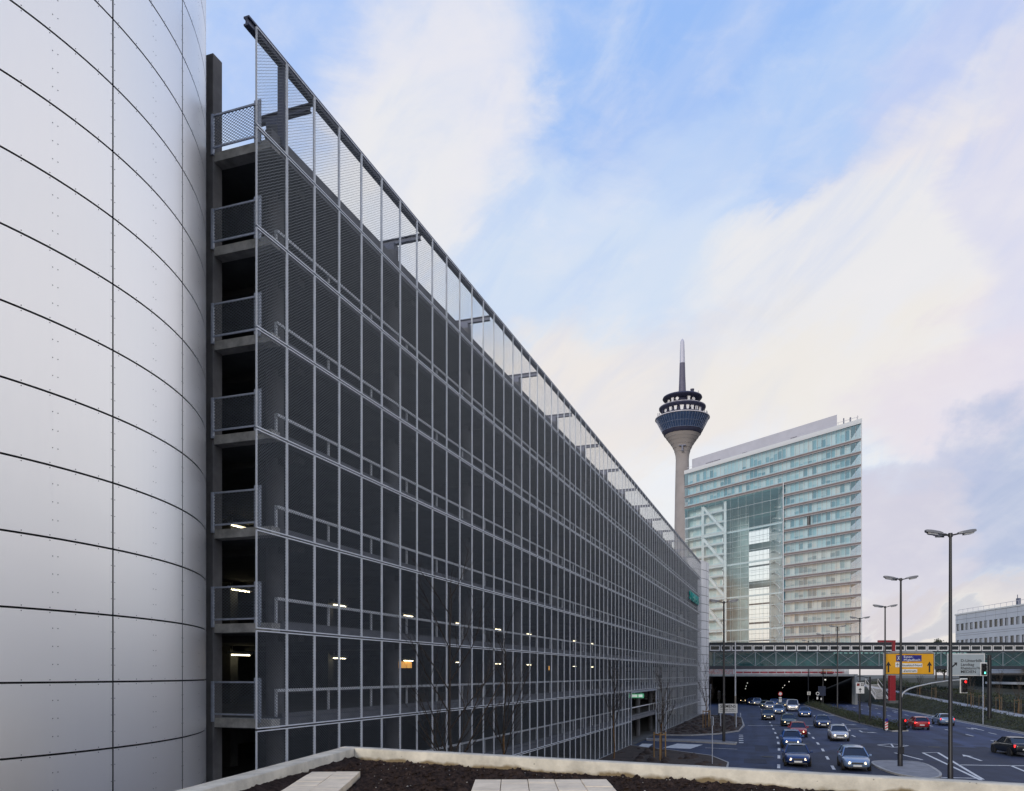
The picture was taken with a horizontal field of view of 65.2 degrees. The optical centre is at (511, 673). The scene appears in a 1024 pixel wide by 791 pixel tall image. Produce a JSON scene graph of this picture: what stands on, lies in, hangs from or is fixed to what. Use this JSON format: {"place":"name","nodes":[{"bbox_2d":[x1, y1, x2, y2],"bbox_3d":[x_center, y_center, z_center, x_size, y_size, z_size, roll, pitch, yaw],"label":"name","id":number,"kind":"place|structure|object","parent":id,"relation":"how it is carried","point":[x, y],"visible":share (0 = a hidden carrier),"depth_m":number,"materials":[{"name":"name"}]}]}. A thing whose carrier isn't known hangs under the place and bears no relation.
{"place":"outdoors","nodes":[
{"label":"outdoors","id":0,"kind":"place"},
{"bbox_2d":[176,746,1023,790],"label":"terrace building","id":1,"kind":"structure","parent":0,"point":[809,780],"depth_m":12.37,"materials":[{"name":"concrete"}]},
{"bbox_2d":[240,756,834,790],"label":"planting soil","id":2,"kind":"structure","parent":1,"relation":"in","point":[281,784],"depth_m":12.40,"materials":[{"name":"brown soil"}]},
{"bbox_2d":[282,771,359,790],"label":"path","id":3,"kind":"structure","parent":2,"relation":"on","point":[332,781],"depth_m":12.00,"materials":[{"name":"grey concrete"}]},
{"bbox_2d":[471,779,615,790],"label":"path","id":4,"kind":"structure","parent":2,"relation":"on","point":[543,785],"depth_m":11.57,"materials":[{"name":"grey concrete"}]},
{"bbox_2d":[206,0,1023,674],"label":"sky","id":5,"kind":"structure","parent":0,"point":[823,200],"materials":[{"name":"blue"}]},
{"bbox_2d":[648,738,734,742],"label":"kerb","id":6,"kind":"structure","parent":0,"point":[694,740],"depth_m":76.06,"materials":[{"name":"grey concrete"}]},
{"bbox_2d":[709,599,737,741],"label":"street lamp","id":7,"kind":"object","parent":6,"relation":"on","point":[723,726],"visible":0.98,"depth_m":74.91,"materials":[{"name":"grey metal"}]},
{"bbox_2d":[684,415,861,641],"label":"gate building","id":8,"kind":"structure","parent":0,"point":[795,491],"depth_m":235.99,"materials":[{"name":"glass"}]},
{"bbox_2d":[709,701,866,703],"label":"road","id":9,"kind":"structure","parent":0,"point":[799,702],"depth_m":180.42,"materials":[{"name":"grey asphalt"}]},
{"bbox_2d":[635,704,947,771],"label":"road","id":10,"kind":"structure","parent":0,"point":[737,754],"depth_m":79.88,"materials":[{"name":"grey asphalt"}]},
{"bbox_2d":[599,745,726,766],"bbox_3d":[6.227,6.332,42.856,10.640,0.001,56.038,0,0,19],"label":"planting bed","id":11,"kind":"object","parent":10,"relation":"on","point":[630,751],"visible":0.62,"depth_m":60.59,"materials":[{"name":"brown soil"}]},
{"bbox_2d":[387,538,519,752],"bbox_3d":[-2.337,0.527,31.194,5.259,12.053,4.568,0,0,0],"label":"young tree","id":12,"kind":"object","parent":11,"relation":"on","point":[449,710],"visible":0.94,"depth_m":30.94,"materials":[{"name":"brown plant"}]},
{"bbox_2d":[473,603,537,754],"bbox_3d":[-0.360,1.539,37.400,3.214,10.023,3.649,0,0,0],"label":"young tree","id":13,"kind":"object","parent":11,"relation":"on","point":[504,713],"visible":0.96,"depth_m":37.31,"materials":[{"name":"brown plant"}]},
{"bbox_2d":[598,645,624,757],"bbox_3d":[7.758,2.111,60.111,2.602,8.885,2.585,0,0,-44],"label":"young tree","id":14,"kind":"object","parent":11,"relation":"on","point":[614,691],"visible":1,"depth_m":59.95,"materials":[{"name":"brown plant"}]},
{"bbox_2d":[653,732,665,760],"bbox_3d":[10.893,5.367,58.885,0.931,2.166,0.830,0,0,8],"label":"tree stake frame","id":15,"kind":"object","parent":11,"relation":"on","point":[659,734],"visible":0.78,"depth_m":59.12,"materials":[{"name":"brown wood"}]},
{"bbox_2d":[650,659,675,758],"bbox_3d":[11.263,2.727,58.891,2.078,7.655,2.214,0,0,44],"label":"young tree","id":16,"kind":"object","parent":11,"relation":"on","point":[661,722],"visible":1,"depth_m":59.01,"materials":[{"name":"brown plant"}]},
{"bbox_2d":[711,716,713,763],"bbox_3d":[14.148,4.675,56.500,0.100,3.350,0.640,0,0,0],"label":"slim pole","id":17,"kind":"object","parent":11,"relation":"on","point":[712,720],"visible":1,"depth_m":56.47,"materials":[{"name":"metal"}]},
{"bbox_2d":[597,745,728,766],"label":"kerb","id":18,"kind":"structure","parent":10,"relation":"on","point":[727,765],"depth_m":62.73,"materials":[{"name":"concrete"}]},
{"bbox_2d":[646,738,736,744],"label":"kerb","id":19,"kind":"structure","parent":10,"relation":"on","point":[647,739],"depth_m":75.31,"materials":[{"name":"concrete"}]},
{"bbox_2d":[662,714,742,734],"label":"planting bed","id":20,"kind":"object","parent":10,"relation":"on","point":[691,733],"visible":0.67,"depth_m":94.51,"materials":[{"name":"brown soil"}]},
{"bbox_2d":[697,655,713,727],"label":"young tree","id":21,"kind":"object","parent":20,"relation":"on","point":[705,685],"visible":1,"depth_m":94.02,"materials":[{"name":"brown plant"}]},
{"bbox_2d":[718,704,736,726],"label":"company board","id":22,"kind":"object","parent":20,"relation":"on","point":[730,708],"visible":0.94,"depth_m":95.00,"materials":[{"name":"white metal"}]},
{"bbox_2d":[734,641,735,723],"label":"flag mast","id":23,"kind":"object","parent":20,"relation":"on","point":[735,685],"visible":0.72,"depth_m":99.91,"materials":[{"name":"metal"}]},
{"bbox_2d":[663,714,744,735],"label":"kerb","id":24,"kind":"structure","parent":10,"relation":"on","point":[743,725],"depth_m":84.83,"materials":[{"name":"concrete"}]},
{"bbox_2d":[760,709,775,719],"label":"car","id":25,"kind":"object","parent":10,"relation":"on","point":[767,714],"visible":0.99,"depth_m":112.01,"materials":[{"name":"paint"}]},
{"bbox_2d":[772,704,784,713],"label":"car","id":26,"kind":"object","parent":10,"relation":"on","point":[778,708],"visible":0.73,"depth_m":127.81,"materials":[{"name":"paint"}]},
{"bbox_2d":[780,713,797,725],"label":"car","id":27,"kind":"object","parent":10,"relation":"on","point":[786,718],"visible":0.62,"depth_m":98.83,"materials":[{"name":"paint"}]},
{"bbox_2d":[779,729,803,747],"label":"car","id":28,"kind":"object","parent":10,"relation":"on","point":[790,736],"visible":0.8,"depth_m":69.83,"materials":[{"name":"paint"}]},
{"bbox_2d":[786,699,799,710],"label":"van","id":29,"kind":"object","parent":10,"relation":"on","point":[792,704],"visible":0.88,"depth_m":137.33,"materials":[{"name":"paint"}]},
{"bbox_2d":[781,743,812,765],"bbox_3d":[20.325,5.723,57.158,2.080,1.545,4.500,0,0,17],"label":"car","id":30,"kind":"object","parent":10,"relation":"on","point":[795,753],"visible":1,"depth_m":55.89,"materials":[{"name":"paint"}]},
{"bbox_2d":[788,721,808,736],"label":"car","id":31,"kind":"object","parent":10,"relation":"on","point":[800,726],"visible":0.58,"depth_m":82.03,"materials":[{"name":"paint"}]},
{"bbox_2d":[797,707,811,716],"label":"car","id":32,"kind":"object","parent":10,"relation":"on","point":[804,711],"visible":1,"depth_m":119.24,"materials":[{"name":"paint"}]},
{"bbox_2d":[813,715,831,727],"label":"car","id":33,"kind":"object","parent":10,"relation":"on","point":[821,720],"visible":0.87,"depth_m":95.82,"materials":[{"name":"paint"}]},
{"bbox_2d":[639,705,1023,779],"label":"road markings","id":34,"kind":"object","parent":10,"relation":"on","point":[686,746],"visible":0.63,"depth_m":69.91,"materials":[{"name":"paint"}]},
{"bbox_2d":[827,724,849,740],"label":"car","id":35,"kind":"object","parent":10,"relation":"on","point":[837,731],"visible":1,"depth_m":76.86,"materials":[{"name":"paint"}]},
{"bbox_2d":[804,704,897,729],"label":"planting bed","id":36,"kind":"object","parent":10,"relation":"on","point":[840,716],"visible":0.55,"depth_m":120.34,"materials":[{"name":"green plant"}]},
{"bbox_2d":[816,686,825,704],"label":"tunnel notice","id":37,"kind":"object","parent":36,"relation":"on","point":[821,691],"visible":0.95,"depth_m":151.92,"materials":[{"name":"black paint"}]},
{"bbox_2d":[816,633,829,704],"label":"street lamp","id":38,"kind":"object","parent":36,"relation":"on","point":[823,672],"visible":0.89,"depth_m":155.92,"materials":[{"name":"grey metal"}]},
{"bbox_2d":[829,625,845,712],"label":"street lamp","id":39,"kind":"object","parent":36,"relation":"on","point":[837,662],"visible":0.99,"depth_m":129.91,"materials":[{"name":"grey metal"}]},
{"bbox_2d":[805,700,897,729],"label":"hedge","id":40,"kind":"object","parent":36,"relation":"on","point":[854,715],"visible":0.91,"depth_m":112.21,"materials":[{"name":"green plant"}]},
{"bbox_2d":[856,682,863,722],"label":"lane sign","id":41,"kind":"object","parent":36,"relation":"on","point":[859,687],"visible":1,"depth_m":103.92,"materials":[{"name":"white metal"}]},
{"bbox_2d":[850,616,869,681],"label":"street lamp","id":42,"kind":"object","parent":36,"relation":"on","point":[859,646],"visible":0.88,"depth_m":109.94,"materials":[{"name":"grey metal"}]},
{"bbox_2d":[857,676,870,720],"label":"signal post","id":43,"kind":"object","parent":36,"relation":"on","point":[869,702],"visible":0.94,"depth_m":101.45,"materials":[{"name":"grey metal"}]},
{"bbox_2d":[883,651,934,729],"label":"yellow direction sign","id":44,"kind":"object","parent":36,"relation":"on","point":[918,663],"visible":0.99,"depth_m":92.46,"materials":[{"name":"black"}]},
{"bbox_2d":[837,744,871,770],"bbox_3d":[23.344,5.702,54.677,2.100,1.585,4.560,0,0,17],"label":"car","id":45,"kind":"object","parent":10,"relation":"on","point":[852,756],"visible":1,"depth_m":53.57,"materials":[{"name":"paint"}]},
{"bbox_2d":[803,704,907,731],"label":"kerb","id":46,"kind":"structure","parent":10,"relation":"on","point":[855,721],"depth_m":105.94,"materials":[{"name":"concrete"}]},
{"bbox_2d":[744,730,1004,763],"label":"road patch","id":47,"kind":"object","parent":10,"relation":"on","point":[762,748],"visible":0.7,"depth_m":69.01,"materials":[{"name":"grey asphalt"}]},
{"bbox_2d":[873,604,897,730],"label":"street lamp","id":48,"kind":"object","parent":10,"relation":"on","point":[881,606],"visible":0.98,"depth_m":90.92,"materials":[{"name":"grey metal"}]},
{"bbox_2d":[871,760,941,777],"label":"kerb","id":49,"kind":"structure","parent":10,"relation":"on","point":[898,774],"depth_m":52.34,"materials":[{"name":"concrete"}]},
{"bbox_2d":[907,716,929,729],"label":"car","id":50,"kind":"object","parent":10,"relation":"on","point":[914,722],"visible":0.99,"depth_m":91.90,"materials":[{"name":"paint"}]},
{"bbox_2d":[858,701,1023,733],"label":"kerb","id":51,"kind":"structure","parent":10,"relation":"on","point":[957,720],"depth_m":104.20,"materials":[{"name":"concrete"}]},
{"bbox_2d":[932,713,954,725],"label":"car","id":52,"kind":"object","parent":10,"relation":"on","point":[940,718],"visible":0.88,"depth_m":99.77,"materials":[{"name":"paint"}]},
{"bbox_2d":[991,736,1023,755],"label":"car","id":53,"kind":"object","parent":10,"relation":"on","point":[1009,745],"visible":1,"depth_m":62.97,"materials":[{"name":"paint"}]},
{"bbox_2d":[709,675,958,700],"bbox_3d":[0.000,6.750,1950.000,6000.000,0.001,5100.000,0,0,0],"label":"ground","id":54,"kind":"structure","parent":0,"point":[769,697],"depth_m":238.94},
{"bbox_2d":[0,0,205,790],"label":"ramp drum","id":55,"kind":"object","parent":54,"relation":"on","point":[102,395],"visible":0.99,"depth_m":16.32,"materials":[{"name":"silver metal"}]},
{"bbox_2d":[205,15,700,781],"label":"parking garage","id":56,"kind":"structure","parent":54,"relation":"on","point":[377,417],"depth_m":32.09,"materials":[{"name":"grey metal"}]},
{"bbox_2d":[227,517,252,527],"bbox_3d":[-11.773,-6.526,34.720,0.140,0.382,1.560,0,0,19],"label":"strip lamp","id":57,"kind":"object","parent":56,"relation":"attached to","point":[241,525],"visible":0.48,"depth_m":34.60,"materials":[{"name":"grey plastic"}]},
{"bbox_2d":[227,646,253,655],"bbox_3d":[-11.773,-0.986,34.720,0.140,0.382,1.560,0,0,19],"label":"strip lamp","id":58,"kind":"object","parent":56,"relation":"attached to","point":[232,652],"visible":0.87,"depth_m":34.53,"materials":[{"name":"grey"}]},
{"bbox_2d":[688,591,698,604],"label":"facade letters","id":59,"kind":"object","parent":56,"relation":"attached to","point":[693,597],"visible":1,"depth_m":114.42,"materials":[{"name":"teal plastic"}]},
{"bbox_2d":[600,559,708,714],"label":"ramp drum","id":60,"kind":"object","parent":54,"relation":"on","point":[704,605],"visible":0.16,"depth_m":129.63,"materials":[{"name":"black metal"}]},
{"bbox_2d":[655,339,709,556],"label":"radio tower","id":61,"kind":"structure","parent":54,"relation":"on","point":[682,419],"depth_m":552.61,"materials":[{"name":"concrete"}]},
{"bbox_2d":[709,674,857,704],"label":"tunnel portal","id":62,"kind":"object","parent":54,"relation":"on","point":[769,684],"visible":0.45,"depth_m":191.39,"materials":[{"name":"concrete"}]},
{"bbox_2d":[709,669,732,673],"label":"painted hoarding","id":63,"kind":"object","parent":62,"relation":"on","point":[720,671],"visible":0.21,"depth_m":167.95,"materials":[{"name":"paint"}]},
{"bbox_2d":[733,669,848,673],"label":"barrier fence","id":64,"kind":"object","parent":62,"relation":"on","point":[782,671],"visible":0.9,"depth_m":170.40,"materials":[{"name":"metal"}]},
{"bbox_2d":[955,595,1023,689],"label":"office building","id":65,"kind":"structure","parent":54,"relation":"on","point":[1002,624],"depth_m":163.25,"materials":[{"name":"white painted concrete"},{"name":"dark glass"}]},
{"bbox_2d":[709,642,1023,668],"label":"footbridge","id":66,"kind":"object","parent":65,"relation":"attached to","point":[800,655],"visible":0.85,"depth_m":150.03,"materials":[{"name":"metal"}]},
{"bbox_2d":[710,645,719,650],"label":"window frame","id":67,"kind":"structure","parent":66,"relation":"in","point":[712,647],"depth_m":150.05,"materials":[{"name":"grey metal"}]},
{"bbox_2d":[731,645,741,650],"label":"window frame","id":68,"kind":"structure","parent":66,"relation":"in","point":[738,647],"depth_m":150.05,"materials":[{"name":"white metal"}]},
{"bbox_2d":[742,645,752,650],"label":"window frame","id":69,"kind":"structure","parent":66,"relation":"in","point":[744,647],"depth_m":150.05,"materials":[{"name":"white metal"}]},
{"bbox_2d":[753,645,762,650],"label":"window frame","id":70,"kind":"structure","parent":66,"relation":"in","point":[755,647],"depth_m":150.05,"materials":[{"name":"white metal"}]},
{"bbox_2d":[764,645,773,650],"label":"window frame","id":71,"kind":"structure","parent":66,"relation":"in","point":[766,647],"depth_m":150.05,"materials":[{"name":"white metal"}]},
{"bbox_2d":[775,645,784,650],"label":"window frame","id":72,"kind":"structure","parent":66,"relation":"in","point":[777,647],"depth_m":150.05,"materials":[{"name":"white metal"}]},
{"bbox_2d":[786,645,795,650],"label":"window frame","id":73,"kind":"structure","parent":66,"relation":"in","point":[788,647],"depth_m":150.05,"materials":[{"name":"white metal"}]},
{"bbox_2d":[797,645,806,650],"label":"window frame","id":74,"kind":"structure","parent":66,"relation":"in","point":[799,647],"depth_m":150.05,"materials":[{"name":"white metal"}]},
{"bbox_2d":[808,645,817,650],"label":"window frame","id":75,"kind":"structure","parent":66,"relation":"in","point":[810,647],"depth_m":150.05,"materials":[{"name":"white metal"}]},
{"bbox_2d":[818,645,828,650],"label":"window frame","id":76,"kind":"structure","parent":66,"relation":"in","point":[820,647],"depth_m":150.05,"materials":[{"name":"white metal"}]},
{"bbox_2d":[829,645,839,650],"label":"window frame","id":77,"kind":"structure","parent":66,"relation":"in","point":[831,647],"depth_m":150.05,"materials":[{"name":"white metal"}]},
{"bbox_2d":[840,645,850,650],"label":"window frame","id":78,"kind":"structure","parent":66,"relation":"in","point":[842,647],"depth_m":150.05,"materials":[{"name":"white metal"}]},
{"bbox_2d":[862,645,871,650],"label":"window frame","id":79,"kind":"structure","parent":66,"relation":"in","point":[864,647],"depth_m":150.05,"materials":[{"name":"white metal"}]},
{"bbox_2d":[873,645,882,650],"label":"window frame","id":80,"kind":"structure","parent":66,"relation":"in","point":[875,647],"depth_m":150.05,"materials":[{"name":"white metal"}]},
{"bbox_2d":[905,645,915,650],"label":"window frame","id":81,"kind":"structure","parent":66,"relation":"in","point":[907,647],"depth_m":150.05,"materials":[{"name":"white metal"}]},
{"bbox_2d":[916,645,926,650],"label":"window frame","id":82,"kind":"structure","parent":66,"relation":"in","point":[918,647],"depth_m":150.05,"materials":[{"name":"white metal"}]},
{"bbox_2d":[927,645,937,650],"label":"window frame","id":83,"kind":"structure","parent":66,"relation":"in","point":[929,647],"depth_m":150.05,"materials":[{"name":"white metal"}]},
{"bbox_2d":[938,645,947,650],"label":"window frame","id":84,"kind":"structure","parent":66,"relation":"in","point":[940,647],"depth_m":150.05,"materials":[{"name":"white metal"}]},
{"bbox_2d":[960,645,969,650],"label":"window frame","id":85,"kind":"structure","parent":66,"relation":"in","point":[962,647],"depth_m":150.05,"materials":[{"name":"white metal"}]},
{"bbox_2d":[971,645,980,650],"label":"window frame","id":86,"kind":"structure","parent":66,"relation":"in","point":[973,647],"depth_m":150.05,"materials":[{"name":"white metal"}]},
{"bbox_2d":[982,645,991,650],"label":"window frame","id":87,"kind":"structure","parent":66,"relation":"in","point":[984,647],"depth_m":150.05,"materials":[{"name":"white metal"}]},
{"bbox_2d":[992,645,1002,650],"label":"window frame","id":88,"kind":"structure","parent":66,"relation":"in","point":[994,647],"depth_m":150.05,"materials":[{"name":"white metal"}]},
{"bbox_2d":[1003,645,1013,650],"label":"window frame","id":89,"kind":"structure","parent":66,"relation":"in","point":[1005,647],"depth_m":150.05,"materials":[{"name":"white metal"}]},
{"bbox_2d":[1014,645,1023,650],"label":"window frame","id":90,"kind":"structure","parent":66,"relation":"in","point":[1016,647],"depth_m":150.05,"materials":[{"name":"white metal"}]},
{"bbox_2d":[780,743,1023,782],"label":"road","id":91,"kind":"structure","parent":0,"point":[983,769],"depth_m":58.80,"materials":[{"name":"grey asphalt"}]},
{"bbox_2d":[883,575,917,746],"bbox_3d":[31.298,-0.730,64.941,2.685,14.360,1.602,0,0,0],"label":"street lamp","id":92,"kind":"object","parent":91,"relation":"on","point":[900,663],"visible":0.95,"depth_m":64.33,"materials":[{"name":"grey metal"}]},
{"bbox_2d":[924,529,976,778],"bbox_3d":[24.002,-0.730,44.341,2.685,14.360,1.602,0,0,0],"label":"street lamp","id":93,"kind":"object","parent":91,"relation":"on","point":[938,534],"visible":1,"depth_m":43.72,"materials":[{"name":"grey metal"}]},
{"bbox_2d":[873,761,938,776],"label":"traffic island","id":94,"kind":"structure","parent":0,"point":[917,769],"depth_m":53.55,"materials":[{"name":"grey concrete"}]},
{"bbox_2d":[897,678,967,765],"bbox_3d":[28.890,3.315,54.845,4.788,6.031,0.649,0,0,0],"label":"signal mast","id":95,"kind":"object","parent":94,"relation":"on","point":[902,724],"visible":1,"depth_m":54.88,"materials":[{"name":"grey metal"}]},
{"bbox_2d":[826,704,1023,747],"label":"road","id":96,"kind":"structure","parent":0,"point":[981,738],"depth_m":92.69,"materials":[{"name":"grey asphalt"}]},
{"bbox_2d":[858,678,1023,731],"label":"embankment","id":97,"kind":"structure","parent":0,"point":[865,694],"depth_m":147.41,"materials":[{"name":"plant"}]},
{"bbox_2d":[865,679,887,698],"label":"stairway","id":98,"kind":"object","parent":97,"relation":"on","point":[878,696],"visible":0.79,"depth_m":146.90,"materials":[{"name":"grey concrete"}]},
{"bbox_2d":[877,640,897,702],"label":"red pylon","id":99,"kind":"object","parent":97,"relation":"on","point":[891,688],"visible":0.6,"depth_m":137.60,"materials":[{"name":"metal"}]},
{"bbox_2d":[934,638,946,680],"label":"leafy tree","id":100,"kind":"object","parent":97,"relation":"on","point":[940,670],"visible":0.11,"depth_m":204.80,"materials":[{"name":"green plant"}]},
{"bbox_2d":[865,689,1023,731],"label":"ground cover","id":101,"kind":"object","parent":97,"relation":"on","point":[1000,719],"visible":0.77,"depth_m":114.88,"materials":[{"name":"green plant"}]},
{"bbox_2d":[867,679,1023,712],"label":"undergrowth","id":102,"kind":"object","parent":97,"relation":"on","point":[941,689],"visible":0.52,"depth_m":142.34,"materials":[{"name":"green plant"}]},
{"bbox_2d":[878,682,1023,711],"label":"bank fence","id":103,"kind":"object","parent":97,"relation":"on","point":[958,696],"visible":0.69,"depth_m":132.44,"materials":[{"name":"metal"}]},
{"bbox_2d":[947,653,991,718],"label":"grey direction sign","id":104,"kind":"object","parent":97,"relation":"on","point":[965,664],"visible":0.92,"depth_m":102.97,"materials":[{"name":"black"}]},
{"bbox_2d":[980,662,986,723],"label":"signal post","id":105,"kind":"object","parent":97,"relation":"on","point":[983,669],"visible":1,"depth_m":99.98,"materials":[{"name":"metal"}]},
{"bbox_2d":[994,669,1003,710],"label":"young tree","id":106,"kind":"object","parent":97,"relation":"on","point":[997,688],"visible":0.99,"depth_m":112.00,"materials":[{"name":"brown plant"}]},
{"bbox_2d":[1013,674,1023,713],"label":"young tree","id":107,"kind":"object","parent":97,"relation":"on","point":[1019,691],"visible":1,"depth_m":106.00,"materials":[{"name":"brown plant"}]},
{"bbox_2d":[864,685,1023,717],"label":"path","id":108,"kind":"structure","parent":0,"point":[1002,712],"depth_m":126.10,"materials":[{"name":"grey concrete"}]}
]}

